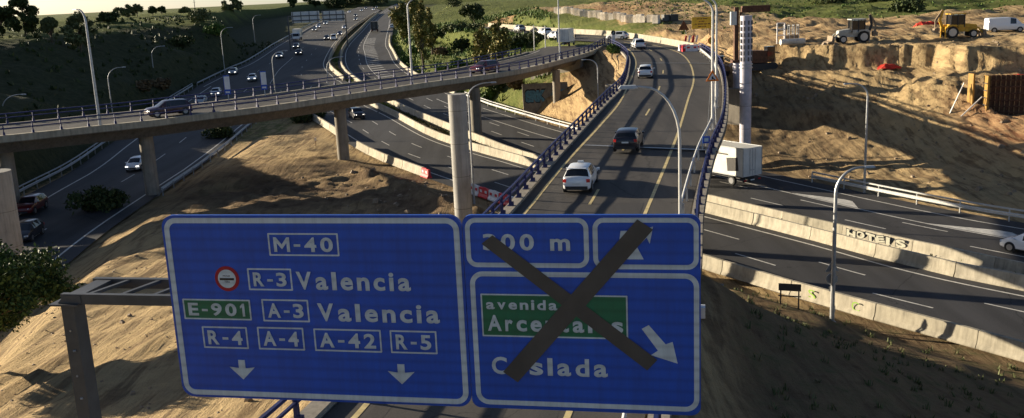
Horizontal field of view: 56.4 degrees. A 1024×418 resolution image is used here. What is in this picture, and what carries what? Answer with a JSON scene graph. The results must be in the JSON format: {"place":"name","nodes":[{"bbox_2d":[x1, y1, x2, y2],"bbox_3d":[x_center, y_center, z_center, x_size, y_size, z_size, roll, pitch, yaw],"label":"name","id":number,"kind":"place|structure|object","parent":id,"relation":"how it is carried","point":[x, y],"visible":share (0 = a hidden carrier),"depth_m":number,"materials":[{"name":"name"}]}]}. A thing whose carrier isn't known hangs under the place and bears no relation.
{"place":"outdoors","nodes":[
{"label":"outdoors","id":0,"kind":"place"},
{"bbox_2d":[13,83,294,313],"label":"exit road","id":1,"kind":"structure","parent":0,"point":[65,230],"depth_m":111.87,"materials":[{"name":"asphalt"}]},
{"bbox_2d":[20,218,43,241],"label":"passenger car","id":2,"kind":"object","parent":1,"relation":"on","point":[31,228],"visible":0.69,"depth_m":83.44,"materials":[{"name":"grey"}]},
{"bbox_2d":[17,192,47,214],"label":"passenger car","id":3,"kind":"object","parent":1,"relation":"on","point":[33,203],"visible":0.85,"depth_m":94.64,"materials":[{"name":"red"}]},
{"bbox_2d":[19,86,246,259],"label":"exit road markings","id":4,"kind":"object","parent":1,"relation":"on","point":[122,181],"visible":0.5,"depth_m":110.45,"materials":[{"name":"white paint"}]},
{"bbox_2d":[125,155,141,170],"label":"passenger car","id":5,"kind":"object","parent":1,"relation":"on","point":[134,163],"visible":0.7,"depth_m":117.05,"materials":[{"name":"white"}]},
{"bbox_2d":[0,0,325,15],"label":"sky","id":6,"kind":"structure","parent":0,"point":[46,7],"materials":[{"name":"white"}]},
{"bbox_2d":[0,0,1023,417],"bbox_3d":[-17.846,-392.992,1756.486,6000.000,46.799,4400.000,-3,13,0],"label":"ground","id":7,"kind":"structure","parent":0,"point":[260,166],"depth_m":100.24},
{"bbox_2d":[0,168,32,309],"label":"concrete column","id":8,"kind":"structure","parent":7,"relation":"on","point":[10,230],"depth_m":62.74,"materials":[{"name":"concrete"}]},
{"bbox_2d":[2,0,39,35],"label":"ridge tree","id":9,"kind":"object","parent":7,"relation":"on","point":[28,17],"visible":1,"depth_m":184.16,"materials":[{"name":"green plant"}]},
{"bbox_2d":[0,239,83,336],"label":"pine tree","id":10,"kind":"object","parent":7,"relation":"on","point":[28,281],"visible":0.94,"depth_m":43.58,"materials":[{"name":"green plant"}]},
{"bbox_2d":[39,16,58,42],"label":"ridge tree","id":11,"kind":"object","parent":7,"relation":"on","point":[48,24],"visible":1,"depth_m":184.67,"materials":[{"name":"green plant"}]},
{"bbox_2d":[61,11,97,52],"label":"ridge tree","id":12,"kind":"object","parent":7,"relation":"on","point":[73,22],"visible":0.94,"depth_m":184.51,"materials":[{"name":"green plant"}]},
{"bbox_2d":[63,185,118,214],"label":"shrub","id":13,"kind":"object","parent":7,"relation":"on","point":[92,201],"visible":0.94,"depth_m":93.96,"materials":[{"name":"green plant"}]},
{"bbox_2d":[19,83,192,194],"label":"guardrail","id":14,"kind":"object","parent":7,"relation":"on","point":[36,182],"visible":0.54,"depth_m":118.91,"materials":[{"name":"metal"}]},
{"bbox_2d":[95,11,118,22],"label":"ridge bush","id":15,"kind":"object","parent":7,"relation":"on","point":[107,16],"visible":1,"depth_m":254.99,"materials":[{"name":"green plant"}]},
{"bbox_2d":[99,187,130,209],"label":"shrub","id":16,"kind":"object","parent":7,"relation":"on","point":[121,197],"visible":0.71,"depth_m":95.38,"materials":[{"name":"green plant"}]},
{"bbox_2d":[0,15,278,150],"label":"hillside scrub","id":17,"kind":"object","parent":7,"relation":"on","point":[82,54],"visible":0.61,"depth_m":198.15,"materials":[{"name":"green plant"}]},
{"bbox_2d":[135,79,151,91],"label":"shrub","id":18,"kind":"object","parent":7,"relation":"on","point":[144,84],"visible":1,"depth_m":179.68,"materials":[{"name":"green plant"}]},
{"bbox_2d":[150,77,170,89],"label":"shrub","id":19,"kind":"object","parent":7,"relation":"on","point":[162,83],"visible":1,"depth_m":189.72,"materials":[{"name":"green plant"}]},
{"bbox_2d":[162,34,195,47],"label":"shrub","id":20,"kind":"object","parent":7,"relation":"on","point":[180,40],"visible":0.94,"depth_m":233.63,"materials":[{"name":"green plant"}]},
{"bbox_2d":[187,8,211,22],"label":"ridge bush","id":21,"kind":"object","parent":7,"relation":"on","point":[199,15],"visible":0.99,"depth_m":255.72,"materials":[{"name":"green plant"}]},
{"bbox_2d":[161,123,251,195],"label":"guardrail","id":22,"kind":"object","parent":7,"relation":"on","point":[196,165],"visible":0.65,"depth_m":118.45,"materials":[{"name":"metal"}]},
{"bbox_2d":[202,22,226,35],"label":"ridge bush","id":23,"kind":"object","parent":7,"relation":"on","point":[215,28],"visible":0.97,"depth_m":249.90,"materials":[{"name":"green plant"}]},
{"bbox_2d":[200,126,234,138],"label":"shrub","id":24,"kind":"object","parent":7,"relation":"on","point":[222,132],"visible":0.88,"depth_m":139.90,"materials":[{"name":"green plant"}]},
{"bbox_2d":[221,0,243,11],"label":"ridge tree","id":25,"kind":"object","parent":7,"relation":"on","point":[237,4],"visible":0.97,"depth_m":466.13,"materials":[{"name":"green plant"}]},
{"bbox_2d":[197,19,321,82],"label":"guardrail","id":26,"kind":"object","parent":7,"relation":"on","point":[306,26],"visible":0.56,"depth_m":252.96,"materials":[{"name":"metal"}]},
{"bbox_2d":[196,6,380,86],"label":"highway","id":27,"kind":"structure","parent":7,"relation":"on","point":[314,54],"depth_m":250.56,"materials":[{"name":"asphalt"}]},
{"bbox_2d":[291,11,319,22],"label":"overhead sign","id":28,"kind":"object","parent":27,"relation":"on","point":[305,16],"visible":1,"depth_m":278.79,"materials":[{"name":"metal"}]},
{"bbox_2d":[322,10,344,21],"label":"overhead sign","id":29,"kind":"object","parent":27,"relation":"on","point":[333,15],"visible":1,"depth_m":278.80,"materials":[{"name":"metal"}]},
{"bbox_2d":[207,10,1023,311],"bbox_3d":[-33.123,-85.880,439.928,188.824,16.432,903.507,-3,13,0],"label":"highway lane markings","id":30,"kind":"object","parent":27,"relation":"on","point":[704,216],"visible":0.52,"depth_m":73.08,"materials":[{"name":"white paint"}]},
{"bbox_2d":[0,38,606,202],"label":"flyover viaduct","id":31,"kind":"object","parent":7,"relation":"on","point":[144,129],"visible":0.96,"depth_m":108.27,"materials":[{"name":"concrete"}]},
{"bbox_2d":[73,9,101,124],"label":"street lamp","id":32,"kind":"object","parent":31,"relation":"on","point":[93,76],"visible":1,"depth_m":92.31,"materials":[{"name":"metal"}]},
{"bbox_2d":[144,99,192,117],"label":"passenger car","id":33,"kind":"object","parent":31,"relation":"on","point":[170,103],"visible":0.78,"depth_m":99.63,"materials":[{"name":"grey"}]},
{"bbox_2d":[407,0,413,83],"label":"street lamp","id":34,"kind":"object","parent":31,"relation":"on","point":[411,66],"visible":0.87,"depth_m":119.14,"materials":[{"name":"metal"}]},
{"bbox_2d":[469,60,499,73],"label":"passenger car","id":35,"kind":"object","parent":31,"relation":"on","point":[481,63],"visible":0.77,"depth_m":131.05,"materials":[{"name":"red"}]},
{"bbox_2d":[557,28,575,45],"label":"box truck","id":36,"kind":"object","parent":31,"relation":"on","point":[567,35],"visible":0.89,"depth_m":168.58,"materials":[{"name":"metal"}]},
{"bbox_2d":[321,0,347,7],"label":"ridge bush","id":37,"kind":"object","parent":7,"relation":"on","point":[338,3],"visible":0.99,"depth_m":775.20,"materials":[{"name":"green plant"}]},
{"bbox_2d":[49,277,704,417],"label":"sign gantry","id":38,"kind":"object","parent":7,"relation":"on","point":[78,342],"visible":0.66,"depth_m":15.95,"materials":[{"name":"metal"}]},
{"bbox_2d":[162,214,471,406],"bbox_3d":[-3.054,1.566,14.823,4.840,3.030,0.074,0,13,11],"label":"direction sign","id":39,"kind":"object","parent":38,"relation":"attached to","point":[363,308],"visible":1,"depth_m":14.77,"materials":[{"name":"metal"}]},
{"bbox_2d":[462,214,700,414],"bbox_3d":[1.020,1.558,14.030,3.440,3.030,0.080,0,13,11],"label":"exit sign","id":40,"kind":"object","parent":38,"relation":"attached to","point":[587,312],"visible":1,"depth_m":13.98,"materials":[{"name":"metal"}]},
{"bbox_2d":[388,3,413,40],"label":"poplar tree","id":41,"kind":"object","parent":7,"relation":"on","point":[398,18],"visible":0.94,"depth_m":277.90,"materials":[{"name":"green plant"}]},
{"bbox_2d":[411,0,430,69],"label":"poplar tree","id":42,"kind":"object","parent":7,"relation":"on","point":[420,29],"visible":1,"depth_m":210.76,"materials":[{"name":"green plant"}]},
{"bbox_2d":[424,7,437,54],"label":"poplar tree","id":43,"kind":"object","parent":7,"relation":"on","point":[433,37],"visible":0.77,"depth_m":230.25,"materials":[{"name":"green plant"}]},
{"bbox_2d":[333,5,555,109],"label":"meadow grass","id":44,"kind":"structure","parent":7,"relation":"on","point":[538,12],"depth_m":248.91,"materials":[{"name":"green plant"}]},
{"bbox_2d":[448,93,472,222],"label":"concrete column","id":45,"kind":"structure","parent":7,"relation":"on","point":[458,124],"depth_m":69.26,"materials":[{"name":"concrete"}]},
{"bbox_2d":[450,37,470,50],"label":"shrub","id":46,"kind":"object","parent":7,"relation":"on","point":[461,44],"visible":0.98,"depth_m":227.66,"materials":[{"name":"green plant"}]},
{"bbox_2d":[458,3,484,21],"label":"shrub","id":47,"kind":"object","parent":7,"relation":"on","point":[475,11],"visible":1,"depth_m":292.05,"materials":[{"name":"green plant"}]},
{"bbox_2d":[471,24,493,63],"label":"poplar tree","id":48,"kind":"object","parent":7,"relation":"on","point":[481,41],"visible":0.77,"depth_m":181.71,"materials":[{"name":"green plant"}]},
{"bbox_2d":[468,82,496,203],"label":"street lamp","id":49,"kind":"object","parent":7,"relation":"on","point":[472,173],"visible":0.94,"depth_m":86.18,"materials":[{"name":"metal"}]},
{"bbox_2d":[259,27,739,417],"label":"ramp viaduct","id":50,"kind":"object","parent":7,"relation":"on","point":[644,180],"visible":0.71,"depth_m":67.66,"materials":[{"name":"concrete"}]},
{"bbox_2d":[563,160,599,191],"bbox_3d":[4.330,-2.202,59.947,2.140,1.700,4.558,0,13,12],"label":"taxi","id":51,"kind":"object","parent":50,"relation":"on","point":[580,175],"visible":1,"depth_m":58.07,"materials":[{"name":"white"}]},
{"bbox_2d":[606,31,629,39],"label":"passenger car","id":52,"kind":"object","parent":50,"relation":"on","point":[622,35],"visible":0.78,"depth_m":178.42,"materials":[{"name":"white"}]},
{"bbox_2d":[613,127,644,151],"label":"passenger car","id":53,"kind":"object","parent":50,"relation":"on","point":[628,138],"visible":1,"depth_m":69.64,"materials":[{"name":"grey"}]},
{"bbox_2d":[630,38,645,49],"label":"passenger car","id":54,"kind":"object","parent":50,"relation":"on","point":[638,43],"visible":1,"depth_m":155.99,"materials":[{"name":"white"}]},
{"bbox_2d":[637,64,654,77],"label":"passenger car","id":55,"kind":"object","parent":50,"relation":"on","point":[645,70],"visible":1,"depth_m":114.91,"materials":[{"name":"white"}]},
{"bbox_2d":[618,85,681,213],"bbox_3d":[4.604,0.560,30.999,2.120,9.175,0.420,-1,13,6],"label":"street lamp","id":56,"kind":"object","parent":50,"relation":"on","point":[621,87],"visible":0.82,"depth_m":30.27,"materials":[{"name":"metal"}]},
{"bbox_2d":[622,48,718,417],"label":"ramp guardrail","id":57,"kind":"object","parent":50,"relation":"on","point":[624,415],"visible":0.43,"depth_m":64.80,"materials":[{"name":"metal"}]},
{"bbox_2d":[703,0,714,129],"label":"street lamp","id":58,"kind":"object","parent":50,"relation":"on","point":[712,83],"visible":0.84,"depth_m":77.42,"materials":[{"name":"metal"}]},
{"bbox_2d":[706,70,718,124],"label":"works sign","id":59,"kind":"object","parent":50,"relation":"on","point":[712,77],"visible":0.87,"depth_m":75.26,"materials":[{"name":"metal"}]},
{"bbox_2d":[712,0,717,106],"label":"street lamp","id":60,"kind":"object","parent":50,"relation":"on","point":[716,61],"visible":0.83,"depth_m":89.17,"materials":[{"name":"metal"}]},
{"bbox_2d":[487,16,514,59],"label":"poplar tree","id":61,"kind":"object","parent":7,"relation":"on","point":[502,38],"visible":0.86,"depth_m":178.43,"materials":[{"name":"green plant"}]},
{"bbox_2d":[0,34,1023,417],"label":"loose stones","id":62,"kind":"object","parent":7,"relation":"on","point":[1000,146],"visible":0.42,"depth_m":91.33,"materials":[{"name":"stone"}]},
{"bbox_2d":[509,33,527,46],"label":"shrub","id":63,"kind":"object","parent":7,"relation":"on","point":[519,39],"visible":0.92,"depth_m":197.91,"materials":[{"name":"green plant"}]},
{"bbox_2d":[464,92,577,128],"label":"guardrail","id":64,"kind":"object","parent":7,"relation":"on","point":[539,118],"visible":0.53,"depth_m":145.50,"materials":[{"name":"metal"}]},
{"bbox_2d":[523,29,544,43],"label":"shrub","id":65,"kind":"object","parent":7,"relation":"on","point":[537,36],"visible":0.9,"depth_m":196.36,"materials":[{"name":"green plant"}]},
{"bbox_2d":[522,82,567,115],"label":"graffiti wall","id":66,"kind":"structure","parent":7,"relation":"on","point":[535,95],"depth_m":150.30,"materials":[{"name":"concrete"}]},
{"bbox_2d":[285,80,1023,361],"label":"highway towards camera","id":67,"kind":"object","parent":7,"relation":"on","point":[958,303],"visible":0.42,"depth_m":67.12,"materials":[{"name":"asphalt"}]},
{"bbox_2d":[348,107,364,118],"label":"passenger car","id":68,"kind":"object","parent":67,"relation":"on","point":[355,112],"visible":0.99,"depth_m":153.21,"materials":[{"name":"grey"}]},
{"bbox_2d":[368,147,384,161],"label":"concrete barrier","id":69,"kind":"object","parent":67,"relation":"on","point":[376,154],"visible":0.92,"depth_m":118.20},
{"bbox_2d":[384,154,403,168],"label":"concrete barrier","id":70,"kind":"object","parent":67,"relation":"on","point":[393,161],"visible":0.92,"depth_m":112.93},
{"bbox_2d":[402,160,424,174],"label":"concrete barrier","id":71,"kind":"object","parent":67,"relation":"on","point":[412,167],"visible":0.89,"depth_m":108.04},
{"bbox_2d":[478,144,503,157],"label":"concrete barrier","id":72,"kind":"object","parent":67,"relation":"on","point":[490,151],"visible":0.96,"depth_m":116.87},
{"bbox_2d":[501,151,526,164],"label":"concrete barrier","id":73,"kind":"object","parent":67,"relation":"on","point":[514,157],"visible":0.92,"depth_m":111.56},
{"bbox_2d":[702,254,723,274],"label":"concrete barrier","id":74,"kind":"object","parent":67,"relation":"on","point":[712,264],"visible":0.27,"depth_m":65.26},
{"bbox_2d":[705,201,753,224],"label":"concrete barrier","id":75,"kind":"object","parent":67,"relation":"on","point":[732,213],"visible":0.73,"depth_m":79.72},
{"bbox_2d":[721,260,792,294],"bbox_3d":[15.921,4.425,62.052,0.640,0.950,5.973,-10,15,-30],"label":"concrete barrier","id":76,"kind":"object","parent":67,"relation":"on","point":[756,277],"visible":0.81,"depth_m":62.00,"materials":[{"name":"concrete"}]},
{"bbox_2d":[752,213,811,239],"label":"concrete barrier","id":77,"kind":"object","parent":67,"relation":"on","point":[783,226],"visible":0.96,"depth_m":74.64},
{"bbox_2d":[790,280,876,319],"bbox_3d":[19.199,5.383,57.105,0.640,0.950,5.973,-11,15,-33],"label":"concrete barrier","id":78,"kind":"object","parent":67,"relation":"on","point":[856,306],"visible":0.98,"depth_m":56.52,"materials":[{"name":"concrete"}]},
{"bbox_2d":[809,227,877,256],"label":"concrete barrier","id":79,"kind":"object","parent":67,"relation":"on","point":[856,245],"visible":0.96,"depth_m":69.19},
{"bbox_2d":[874,244,956,276],"bbox_3d":[27.176,3.400,64.349,0.640,0.950,6.095,-10,15,-30],"label":"concrete barrier","id":80,"kind":"object","parent":67,"relation":"on","point":[919,260],"visible":1,"depth_m":64.07,"materials":[{"name":"concrete"}]},
{"bbox_2d":[874,303,979,347],"bbox_3d":[22.652,6.308,52.269,0.640,0.950,5.974,-11,15,-34],"label":"concrete barrier","id":81,"kind":"object","parent":67,"relation":"on","point":[957,333],"visible":0.92,"depth_m":51.99,"materials":[{"name":"concrete"}]},
{"bbox_2d":[954,262,1023,290],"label":"concrete barrier","id":82,"kind":"object","parent":67,"relation":"on","point":[996,277],"visible":1,"depth_m":59.95,"materials":[{"name":"concrete"}]},
{"bbox_2d":[976,330,1023,361],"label":"concrete barrier","id":83,"kind":"object","parent":67,"relation":"on","point":[1001,345],"visible":1,"depth_m":48.73,"materials":[{"name":"concrete"}]},
{"bbox_2d":[338,3,1023,261],"bbox_3d":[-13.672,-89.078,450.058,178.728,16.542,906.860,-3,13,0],"label":"road","id":84,"kind":"structure","parent":7,"relation":"on","point":[511,136],"depth_m":88.35,"materials":[{"name":"asphalt"}]},
{"bbox_2d":[345,4,1023,256],"bbox_3d":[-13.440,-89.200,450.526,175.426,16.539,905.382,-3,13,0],"label":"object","id":85,"kind":"object","parent":84,"relation":"on","point":[997,233],"visible":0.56,"depth_m":83.95,"materials":[{"name":"white paint"}]},
{"bbox_2d":[707,194,732,206],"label":"concrete barrier","id":86,"kind":"object","parent":84,"relation":"on","point":[719,200],"visible":0.27,"depth_m":83.78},
{"bbox_2d":[712,140,761,184],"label":"box truck","id":87,"kind":"object","parent":84,"relation":"on","point":[735,160],"visible":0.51,"depth_m":92.33,"materials":[{"name":"metal"}]},
{"bbox_2d":[731,200,784,218],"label":"concrete barrier","id":88,"kind":"object","parent":84,"relation":"on","point":[767,211],"visible":0.46,"depth_m":79.85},
{"bbox_2d":[783,212,843,233],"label":"concrete barrier","id":89,"kind":"object","parent":84,"relation":"on","point":[810,221],"visible":0.5,"depth_m":74.87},
{"bbox_2d":[842,225,913,250],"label":"concrete barrier","id":90,"kind":"object","parent":84,"relation":"on","point":[904,243],"visible":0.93,"depth_m":69.58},
{"bbox_2d":[912,240,995,268],"bbox_3d":[30.046,3.126,64.992,0.640,0.950,5.986,-11,15,-32],"label":"concrete barrier","id":91,"kind":"object","parent":84,"relation":"on","point":[957,254],"visible":0.69,"depth_m":64.74,"materials":[{"name":"concrete"}]},
{"bbox_2d":[994,257,1023,273],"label":"concrete barrier","id":92,"kind":"object","parent":84,"relation":"on","point":[1009,265],"visible":0.67,"depth_m":61.61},
{"bbox_2d":[1000,233,1023,251],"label":"passenger car","id":93,"kind":"object","parent":84,"relation":"on","point":[1011,243],"visible":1,"depth_m":66.33,"materials":[{"name":"white"}]},
{"bbox_2d":[347,78,1015,272],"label":"median weeds","id":94,"kind":"object","parent":7,"relation":"on","point":[409,115],"visible":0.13,"depth_m":147.22,"materials":[{"name":"green plant"}]},
{"bbox_2d":[692,16,711,34],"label":"works board","id":95,"kind":"object","parent":7,"relation":"on","point":[701,22],"visible":0.94,"depth_m":157.39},
{"bbox_2d":[739,15,752,143],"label":"concrete column","id":96,"kind":"structure","parent":7,"relation":"on","point":[746,42],"depth_m":99.17,"materials":[{"name":"concrete"}]},
{"bbox_2d":[730,5,770,87],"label":"piling rig mast","id":97,"kind":"object","parent":7,"relation":"on","point":[734,21],"visible":0.64,"depth_m":116.09,"materials":[{"name":"metal"}]},
{"bbox_2d":[732,46,777,70],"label":"drilling rig","id":98,"kind":"object","parent":7,"relation":"on","point":[762,58],"visible":0.62,"depth_m":123.04,"materials":[{"name":"red metal"}]},
{"bbox_2d":[778,283,800,308],"bbox_3d":[15.964,4.999,54.887,1.250,1.460,0.080,2,13,20],"label":"board stand","id":99,"kind":"object","parent":7,"relation":"on","point":[788,287],"visible":0.91,"depth_m":54.77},
{"bbox_2d":[783,24,798,38],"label":"pallet cage","id":100,"kind":"object","parent":7,"relation":"on","point":[792,36],"visible":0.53,"depth_m":128.01,"materials":[{"name":"metal"}]},
{"bbox_2d":[779,38,805,44],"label":"pipe length","id":101,"kind":"object","parent":7,"relation":"on","point":[795,41],"visible":1,"depth_m":124.39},
{"bbox_2d":[608,0,1023,33],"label":"bank grass","id":102,"kind":"structure","parent":7,"relation":"on","point":[842,5],"depth_m":214.88,"materials":[{"name":"green plant"}]},
{"bbox_2d":[824,14,877,43],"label":"backhoe loader","id":103,"kind":"object","parent":7,"relation":"on","point":[856,30],"visible":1,"depth_m":121.30,"materials":[{"name":"grey metal"}]},
{"bbox_2d":[830,165,874,321],"bbox_3d":[18.673,1.999,52.539,2.300,8.843,0.420,-3,13,0],"label":"street lamp","id":104,"kind":"object","parent":7,"relation":"on","point":[832,293],"visible":0.95,"depth_m":52.45,"materials":[{"name":"metal"}]},
{"bbox_2d":[844,83,868,192],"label":"street lamp","id":105,"kind":"object","parent":7,"relation":"on","point":[865,158],"visible":0.89,"depth_m":85.86,"materials":[{"name":"metal"}]},
{"bbox_2d":[724,285,1023,417],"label":"slope weeds","id":106,"kind":"object","parent":7,"relation":"on","point":[882,371],"visible":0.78,"depth_m":40.41,"materials":[{"name":"green plant"}]},
{"bbox_2d":[888,0,926,12],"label":"shrub","id":107,"kind":"object","parent":7,"relation":"on","point":[916,6],"visible":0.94,"depth_m":188.29,"materials":[{"name":"green plant"}]},
{"bbox_2d":[811,171,1023,221],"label":"guardrail","id":108,"kind":"object","parent":7,"relation":"on","point":[917,198],"visible":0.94,"depth_m":80.92,"materials":[{"name":"metal"}]},
{"bbox_2d":[932,10,990,37],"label":"backhoe loader","id":109,"kind":"object","parent":7,"relation":"on","point":[954,25],"visible":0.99,"depth_m":117.28,"materials":[{"name":"yellow metal"}]},
{"bbox_2d":[950,73,1023,115],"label":"formwork wall","id":110,"kind":"structure","parent":7,"relation":"on","point":[1003,94],"depth_m":99.33,"materials":[{"name":"brown wood"}]},
{"bbox_2d":[984,17,1023,31],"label":"panel van","id":111,"kind":"object","parent":7,"relation":"on","point":[995,24],"visible":0.97,"depth_m":128.51,"materials":[{"name":"white"}]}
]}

